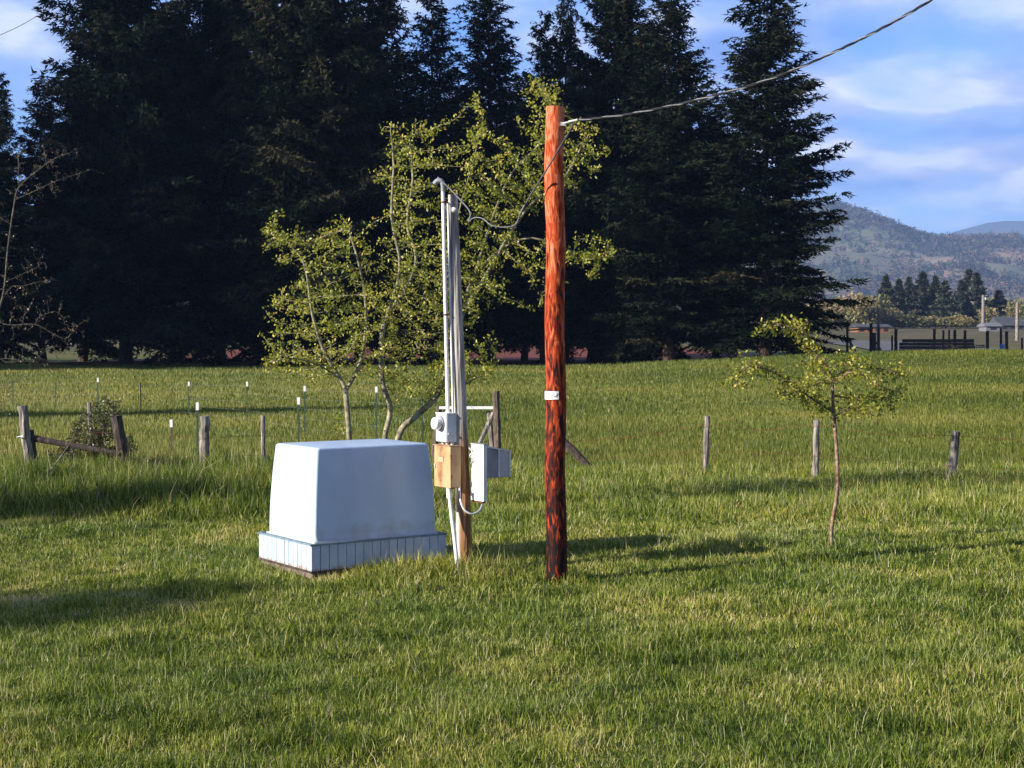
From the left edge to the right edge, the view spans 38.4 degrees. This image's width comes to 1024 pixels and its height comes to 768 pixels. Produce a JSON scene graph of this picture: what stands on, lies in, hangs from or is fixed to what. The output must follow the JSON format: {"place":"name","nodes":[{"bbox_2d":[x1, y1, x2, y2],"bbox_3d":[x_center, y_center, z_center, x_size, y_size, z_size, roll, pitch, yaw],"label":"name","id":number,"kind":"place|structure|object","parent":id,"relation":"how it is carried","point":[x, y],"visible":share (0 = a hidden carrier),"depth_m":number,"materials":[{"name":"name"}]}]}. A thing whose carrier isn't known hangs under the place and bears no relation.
{"place":"outdoors","nodes":[
{"label":"outdoors","id":0,"kind":"place"},
{"bbox_2d":[1,0,63,34],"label":"distant wire","id":1,"kind":"object","parent":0,"point":[32,18],"visible":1,"depth_m":62.57,"materials":[{"name":"grey metal"}]},
{"bbox_2d":[0,302,1023,767],"bbox_3d":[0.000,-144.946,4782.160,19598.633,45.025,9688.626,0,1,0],"label":"ground","id":2,"kind":"structure","parent":0,"point":[506,358],"depth_m":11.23,"materials":[{"name":"green plant"}]},
{"bbox_2d":[0,72,45,363],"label":"fir tree","id":3,"kind":"object","parent":2,"relation":"on","point":[7,343],"visible":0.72,"depth_m":95.33,"materials":[{"name":"green plant"}]},
{"bbox_2d":[23,444,69,479],"bbox_3d":[-7.153,1.337,22.738,0.775,0.824,0.156,-1,2,-41],"label":"dead branch","id":4,"kind":"object","parent":2,"relation":"on","point":[56,461],"visible":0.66,"depth_m":22.74,"materials":[{"name":"grey wood"}]},
{"bbox_2d":[0,79,103,363],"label":"fir tree","id":5,"kind":"object","parent":2,"relation":"on","point":[45,248],"visible":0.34,"depth_m":96.94,"materials":[{"name":"green plant"}]},
{"bbox_2d":[0,135,103,424],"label":"bare tree","id":6,"kind":"object","parent":2,"relation":"on","point":[12,217],"visible":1,"depth_m":18.97,"materials":[{"name":"grey plant"}]},
{"bbox_2d":[28,55,137,361],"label":"fir tree","id":7,"kind":"object","parent":2,"relation":"on","point":[97,348],"visible":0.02,"depth_m":104.55,"materials":[{"name":"green plant"}]},
{"bbox_2d":[48,393,138,466],"bbox_3d":[-7.102,0.941,25.033,1.508,1.558,1.051,0,1,0],"label":"bush","id":8,"kind":"object","parent":2,"relation":"on","point":[101,431],"visible":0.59,"depth_m":24.91,"materials":[{"name":"green plant"}]},
{"bbox_2d":[0,0,243,367],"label":"fir tree","id":9,"kind":"object","parent":2,"relation":"on","point":[122,211],"visible":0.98,"depth_m":88.38,"materials":[{"name":"green plant"}]},
{"bbox_2d":[132,456,187,467],"bbox_3d":[-6.579,1.491,24.911,2.575,0.598,0.790,0,1,0],"label":"bramble","id":10,"kind":"object","parent":2,"relation":"on","point":[157,460],"visible":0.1,"depth_m":24.84,"materials":[{"name":"green plant"}]},
{"bbox_2d":[5,402,328,465],"bbox_3d":[-5.877,1.025,24.694,6.490,1.389,1.042,0,1,3],"label":"wooden fence","id":11,"kind":"object","parent":2,"relation":"on","point":[28,437],"visible":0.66,"depth_m":24.39,"materials":[{"name":"grey wood"}]},
{"bbox_2d":[170,420,172,459],"bbox_3d":[-6.373,1.191,27.545,0.052,1.048,0.036,0,1,0],"label":"steel post","id":12,"kind":"object","parent":2,"relation":"on","point":[171,423],"visible":0.75,"depth_m":27.53,"materials":[{"name":"green metal"}]},
{"bbox_2d":[109,8,254,358],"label":"fir tree","id":13,"kind":"object","parent":2,"relation":"on","point":[172,300],"visible":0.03,"depth_m":105.89,"materials":[{"name":"green plant"}]},
{"bbox_2d":[196,402,198,453],"bbox_3d":[-5.689,1.035,26.641,0.052,1.406,0.036,0,1,0],"label":"steel post","id":14,"kind":"object","parent":2,"relation":"on","point":[197,406],"visible":0.74,"depth_m":26.62,"materials":[{"name":"green metal"}]},
{"bbox_2d":[109,0,299,364],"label":"fir tree","id":15,"kind":"object","parent":2,"relation":"on","point":[202,309],"visible":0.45,"depth_m":92.71,"materials":[{"name":"green plant"}]},
{"bbox_2d":[12,378,422,442],"bbox_3d":[-8.171,0.588,40.026,2.373,1.486,22.713,-1,2,-39],"label":"wire fence","id":16,"kind":"object","parent":2,"relation":"on","point":[304,390],"visible":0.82,"depth_m":39.52,"materials":[{"name":"grey metal"}]},
{"bbox_2d":[192,11,335,361],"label":"fir tree","id":17,"kind":"object","parent":2,"relation":"on","point":[243,355],"visible":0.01,"depth_m":105.03,"materials":[{"name":"green plant"}]},
{"bbox_2d":[297,397,299,441],"bbox_3d":[-4.133,0.963,28.540,0.052,1.410,0.036,0,1,0],"label":"steel post","id":18,"kind":"object","parent":2,"relation":"on","point":[298,401],"visible":0.7,"depth_m":28.52,"materials":[{"name":"green metal"}]},
{"bbox_2d":[201,0,445,365],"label":"fir tree","id":19,"kind":"object","parent":2,"relation":"on","point":[313,114],"visible":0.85,"depth_m":87.55,"materials":[{"name":"green plant"}]},
{"bbox_2d":[257,439,446,577],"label":"pump house","id":20,"kind":"structure","parent":2,"relation":"on","point":[335,506],"depth_m":15.03,"materials":[{"name":"plastic"}]},
{"bbox_2d":[336,23,425,360],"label":"fir tree","id":21,"kind":"object","parent":2,"relation":"on","point":[357,355],"depth_m":108.74,"materials":[{"name":"green plant"}]},
{"bbox_2d":[343,0,448,364],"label":"fir tree","id":22,"kind":"object","parent":2,"relation":"on","point":[385,14],"visible":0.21,"depth_m":96.38,"materials":[{"name":"green plant"}]},
{"bbox_2d":[398,76,438,359],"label":"fir tree","id":23,"kind":"object","parent":2,"relation":"on","point":[409,95],"depth_m":111.11,"materials":[{"name":"green plant"}]},
{"bbox_2d":[364,0,508,364],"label":"fir tree","id":24,"kind":"object","parent":2,"relation":"on","point":[436,109],"visible":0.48,"depth_m":95.75,"materials":[{"name":"green plant"}]},
{"bbox_2d":[257,75,616,439],"bbox_3d":[-1.006,-1.177,19.996,4.854,6.200,2.161,0,1,0],"label":"leafy tree","id":25,"kind":"object","parent":2,"relation":"on","point":[382,326],"visible":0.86,"depth_m":19.90,"materials":[{"name":"green plant"}]},
{"bbox_2d":[431,391,500,459],"bbox_3d":[-0.904,0.897,28.897,1.421,1.528,0.404,0,1,0],"label":"fence brace","id":26,"kind":"object","parent":2,"relation":"on","point":[493,417],"visible":0.6,"depth_m":28.81,"materials":[{"name":"wood"}]},
{"bbox_2d":[422,91,513,361],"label":"fir tree","id":27,"kind":"object","parent":2,"relation":"on","point":[467,344],"visible":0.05,"depth_m":108.04,"materials":[{"name":"green plant"}]},
{"bbox_2d":[431,178,510,573],"bbox_3d":[-0.462,-0.030,14.926,0.827,4.097,0.415,1,2,26],"label":"meter post","id":28,"kind":"object","parent":2,"relation":"on","point":[451,466],"visible":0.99,"depth_m":14.93,"materials":[{"name":"white metal"}]},
{"bbox_2d":[429,0,571,364],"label":"fir tree","id":29,"kind":"object","parent":2,"relation":"on","point":[481,71],"visible":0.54,"depth_m":97.52,"materials":[{"name":"green plant"}]},
{"bbox_2d":[473,72,571,360],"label":"fir tree","id":30,"kind":"object","parent":2,"relation":"on","point":[524,343],"visible":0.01,"depth_m":111.02,"materials":[{"name":"green plant"}]},
{"bbox_2d":[494,10,583,363],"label":"fir tree","id":31,"kind":"object","parent":2,"relation":"on","point":[544,66],"visible":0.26,"depth_m":99.97,"materials":[{"name":"green plant"}]},
{"bbox_2d":[544,106,570,582],"bbox_3d":[0.452,-0.318,14.344,0.274,4.748,0.252,0,1,0],"label":"utility pole","id":32,"kind":"object","parent":2,"relation":"on","point":[555,506],"visible":0.94,"depth_m":14.29,"materials":[{"name":"red wood"}]},
{"bbox_2d":[437,122,572,227],"bbox_3d":[-0.104,-2.035,14.436,1.486,1.008,0.164,1,2,27],"label":"service wire","id":33,"kind":"object","parent":32,"relation":"hanging from","point":[469,219],"visible":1,"depth_m":14.31,"materials":[{"name":"metal"}]},
{"bbox_2d":[568,0,932,122],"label":"power line","id":34,"kind":"object","parent":32,"relation":"attached to","point":[815,60],"visible":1,"depth_m":11.90,"materials":[{"name":"grey metal"}]},
{"bbox_2d":[534,0,591,362],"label":"fir tree","id":35,"kind":"object","parent":2,"relation":"on","point":[567,28],"visible":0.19,"depth_m":103.02,"materials":[{"name":"green plant"}]},
{"bbox_2d":[565,439,591,465],"bbox_3d":[1.171,1.277,26.934,0.616,0.590,0.148,1,2,22],"label":"broken post","id":36,"kind":"object","parent":2,"relation":"on","point":[573,450],"visible":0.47,"depth_m":26.88,"materials":[{"name":"grey wood"}]},
{"bbox_2d":[536,80,658,360],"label":"fir tree","id":37,"kind":"object","parent":2,"relation":"on","point":[576,311],"depth_m":107.65,"materials":[{"name":"green plant"}]},
{"bbox_2d":[523,0,700,364],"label":"fir tree","id":38,"kind":"object","parent":2,"relation":"on","point":[599,97],"visible":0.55,"depth_m":94.34,"materials":[{"name":"green plant"}]},
{"bbox_2d":[591,45,695,359],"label":"fir tree","id":39,"kind":"object","parent":2,"relation":"on","point":[682,357],"depth_m":105.97,"materials":[{"name":"green plant"}]},
{"bbox_2d":[588,0,748,364],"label":"fir tree","id":40,"kind":"object","parent":2,"relation":"on","point":[665,198],"visible":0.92,"depth_m":90.44,"materials":[{"name":"green plant"}]},
{"bbox_2d":[674,109,780,359],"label":"fir tree","id":41,"kind":"object","parent":2,"relation":"on","point":[753,346],"visible":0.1,"depth_m":102.40,"materials":[{"name":"green plant"}]},
{"bbox_2d":[664,0,876,356],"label":"fir tree","id":42,"kind":"object","parent":2,"relation":"on","point":[756,215],"visible":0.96,"depth_m":88.36,"materials":[{"name":"green plant"}]},
{"bbox_2d":[576,416,1023,480],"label":"post and wire fence","id":43,"kind":"object","parent":2,"relation":"on","point":[954,453],"visible":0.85,"depth_m":24.89,"materials":[{"name":"grey wood"}]},
{"bbox_2d":[720,312,912,546],"bbox_3d":[3.446,0.552,16.476,2.381,2.728,1.254,0,1,0],"label":"sapling","id":44,"kind":"object","parent":2,"relation":"on","point":[816,404],"visible":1,"depth_m":16.50,"materials":[{"name":"green plant"}]},
{"bbox_2d":[808,302,853,324],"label":"bushy tree","id":45,"kind":"object","parent":2,"relation":"on","point":[840,311],"visible":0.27,"depth_m":365.93,"materials":[{"name":"green plant"}]},
{"bbox_2d":[833,292,882,319],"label":"bushy tree","id":46,"kind":"object","parent":2,"relation":"on","point":[848,296],"visible":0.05,"depth_m":377.89,"materials":[{"name":"green plant"}]},
{"bbox_2d":[845,292,893,323],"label":"bushy tree","id":47,"kind":"object","parent":2,"relation":"on","point":[863,314],"visible":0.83,"depth_m":356.64,"materials":[{"name":"green plant"}]},
{"bbox_2d":[849,324,891,332],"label":"house","id":48,"kind":"structure","parent":2,"relation":"on","point":[884,328],"depth_m":299.82,"materials":[{"name":"beige brick"}]},
{"bbox_2d":[877,308,879,351],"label":"utility pole","id":49,"kind":"object","parent":2,"relation":"on","point":[878,317],"visible":0.53,"depth_m":119.84,"materials":[{"name":"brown wood"}]},
{"bbox_2d":[866,307,899,323],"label":"bushy tree","id":50,"kind":"object","parent":2,"relation":"on","point":[893,310],"visible":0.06,"depth_m":381.12,"materials":[{"name":"green plant"}]},
{"bbox_2d":[862,273,904,326],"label":"fir tree","id":51,"kind":"object","parent":2,"relation":"on","point":[886,287],"visible":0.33,"depth_m":393.02,"materials":[{"name":"green plant"}]},
{"bbox_2d":[880,310,915,327],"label":"bushy tree","id":52,"kind":"object","parent":2,"relation":"on","point":[888,319],"visible":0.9,"depth_m":359.82,"materials":[{"name":"green plant"}]},
{"bbox_2d":[892,278,911,310],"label":"fir tree","id":53,"kind":"object","parent":2,"relation":"on","point":[898,287],"visible":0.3,"depth_m":400.95,"materials":[{"name":"green plant"}]},
{"bbox_2d":[895,275,928,326],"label":"fir tree","id":54,"kind":"object","parent":2,"relation":"on","point":[909,299],"visible":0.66,"depth_m":393.92,"materials":[{"name":"green plant"}]},
{"bbox_2d":[892,312,932,327],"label":"bushy tree","id":55,"kind":"object","parent":2,"relation":"on","point":[918,320],"visible":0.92,"depth_m":359.56,"materials":[{"name":"green plant"}]},
{"bbox_2d":[913,271,933,315],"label":"fir tree","id":56,"kind":"object","parent":2,"relation":"on","point":[922,287],"visible":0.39,"depth_m":403.23,"materials":[{"name":"green plant"}]},
{"bbox_2d":[917,315,949,327],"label":"bushy tree","id":57,"kind":"object","parent":2,"relation":"on","point":[930,317],"visible":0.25,"depth_m":366.91,"materials":[{"name":"green plant"}]},
{"bbox_2d":[846,323,1022,351],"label":"corral fence","id":58,"kind":"object","parent":2,"relation":"on","point":[872,341],"visible":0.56,"depth_m":97.65,"materials":[{"name":"brown wood"}]},
{"bbox_2d":[899,339,974,350],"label":"timber pile","id":59,"kind":"object","parent":2,"relation":"on","point":[926,346],"visible":0.41,"depth_m":92.47,"materials":[{"name":"brown wood"}]},
{"bbox_2d":[922,274,951,326],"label":"fir tree","id":60,"kind":"object","parent":2,"relation":"on","point":[935,285],"visible":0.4,"depth_m":398.75,"materials":[{"name":"green plant"}]},
{"bbox_2d":[918,464,968,484],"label":"dry stalks","id":61,"kind":"object","parent":2,"relation":"on","point":[938,474],"visible":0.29,"depth_m":23.23,"materials":[{"name":"brown plant"}]},
{"bbox_2d":[923,279,971,326],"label":"fir tree","id":62,"kind":"object","parent":2,"relation":"on","point":[944,302],"visible":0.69,"depth_m":390.31,"materials":[{"name":"green plant"}]},
{"bbox_2d":[929,315,968,327],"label":"bushy tree","id":63,"kind":"object","parent":2,"relation":"on","point":[936,323],"visible":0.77,"depth_m":364.34,"materials":[{"name":"green plant"}]},
{"bbox_2d":[939,314,979,328],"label":"bushy tree","id":64,"kind":"object","parent":2,"relation":"on","point":[967,322],"visible":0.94,"depth_m":360.22,"materials":[{"name":"green plant"}]},
{"bbox_2d":[947,279,979,323],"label":"fir tree","id":65,"kind":"object","parent":2,"relation":"on","point":[960,292],"visible":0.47,"depth_m":400.04,"materials":[{"name":"green plant"}]},
{"bbox_2d":[953,268,987,306],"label":"fir tree","id":66,"kind":"object","parent":2,"relation":"on","point":[967,279],"visible":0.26,"depth_m":403.33,"materials":[{"name":"green plant"}]},
{"bbox_2d":[956,271,997,326],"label":"fir tree","id":67,"kind":"object","parent":2,"relation":"on","point":[976,289],"visible":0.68,"depth_m":394.02,"materials":[{"name":"green plant"}]},
{"bbox_2d":[981,295,986,322],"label":"utility pole","id":68,"kind":"object","parent":2,"relation":"on","point":[983,310],"visible":0.89,"depth_m":329.39,"materials":[{"name":"brown wood"}]},
{"bbox_2d":[977,323,1001,331],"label":"house","id":69,"kind":"structure","parent":2,"relation":"on","point":[992,327],"depth_m":317.81,"materials":[{"name":"grey metal"}]},
{"bbox_2d":[977,306,1023,322],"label":"bushy tree","id":70,"kind":"object","parent":2,"relation":"on","point":[990,312],"visible":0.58,"depth_m":375.65,"materials":[{"name":"green plant"}]},
{"bbox_2d":[988,290,1013,316],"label":"fir tree","id":71,"kind":"object","parent":2,"relation":"on","point":[1000,301],"visible":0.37,"depth_m":406.33,"materials":[{"name":"green plant"}]},
{"bbox_2d":[988,312,1023,321],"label":"bushy tree","id":72,"kind":"object","parent":2,"relation":"on","point":[1021,316],"visible":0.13,"depth_m":374.81,"materials":[{"name":"green plant"}]},
{"bbox_2d":[988,297,1023,306],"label":"round tree","id":73,"kind":"object","parent":2,"relation":"on","point":[1019,301],"visible":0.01,"depth_m":452.43,"materials":[{"name":"green plant"}]},
{"bbox_2d":[989,317,1023,329],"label":"house","id":74,"kind":"structure","parent":2,"relation":"on","point":[1007,323],"depth_m":340.66,"materials":[{"name":"grey metal"}]},
{"bbox_2d":[1002,301,1023,315],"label":"bushy tree","id":75,"kind":"object","parent":2,"relation":"on","point":[1021,305],"visible":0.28,"depth_m":379.01,"materials":[{"name":"green plant"}]},
{"bbox_2d":[1015,303,1018,340],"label":"utility pole","id":76,"kind":"object","parent":2,"relation":"on","point":[1017,324],"visible":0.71,"depth_m":199.67,"materials":[{"name":"brown wood"}]},
{"bbox_2d":[0,0,1023,234],"label":"sky","id":77,"kind":"structure","parent":0,"point":[929,104],"materials":[{"name":"blue"}]},
{"bbox_2d":[8,206,1023,301],"bbox_3d":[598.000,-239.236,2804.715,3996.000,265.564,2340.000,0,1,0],"label":"hill","id":78,"kind":"structure","parent":0,"point":[874,258],"depth_m":2420.43,"materials":[{"name":"green plant"}]},
{"bbox_2d":[755,199,1023,299],"bbox_3d":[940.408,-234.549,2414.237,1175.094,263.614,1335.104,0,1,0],"label":"hillside woodland","id":79,"kind":"object","parent":78,"relation":"on","point":[1013,284],"visible":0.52,"depth_m":2458.72,"materials":[{"name":"green plant"}]},
{"bbox_2d":[828,341,1018,351],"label":"road","id":80,"kind":"structure","parent":0,"point":[885,345],"depth_m":165.50,"materials":[{"name":"grey asphalt"}]},
{"bbox_2d":[951,221,1023,238],"bbox_3d":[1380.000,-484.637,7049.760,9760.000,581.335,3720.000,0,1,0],"label":"hills","id":81,"kind":"structure","parent":0,"point":[1000,227],"depth_m":6906.45,"materials":[{"name":"blue"}]}
]}

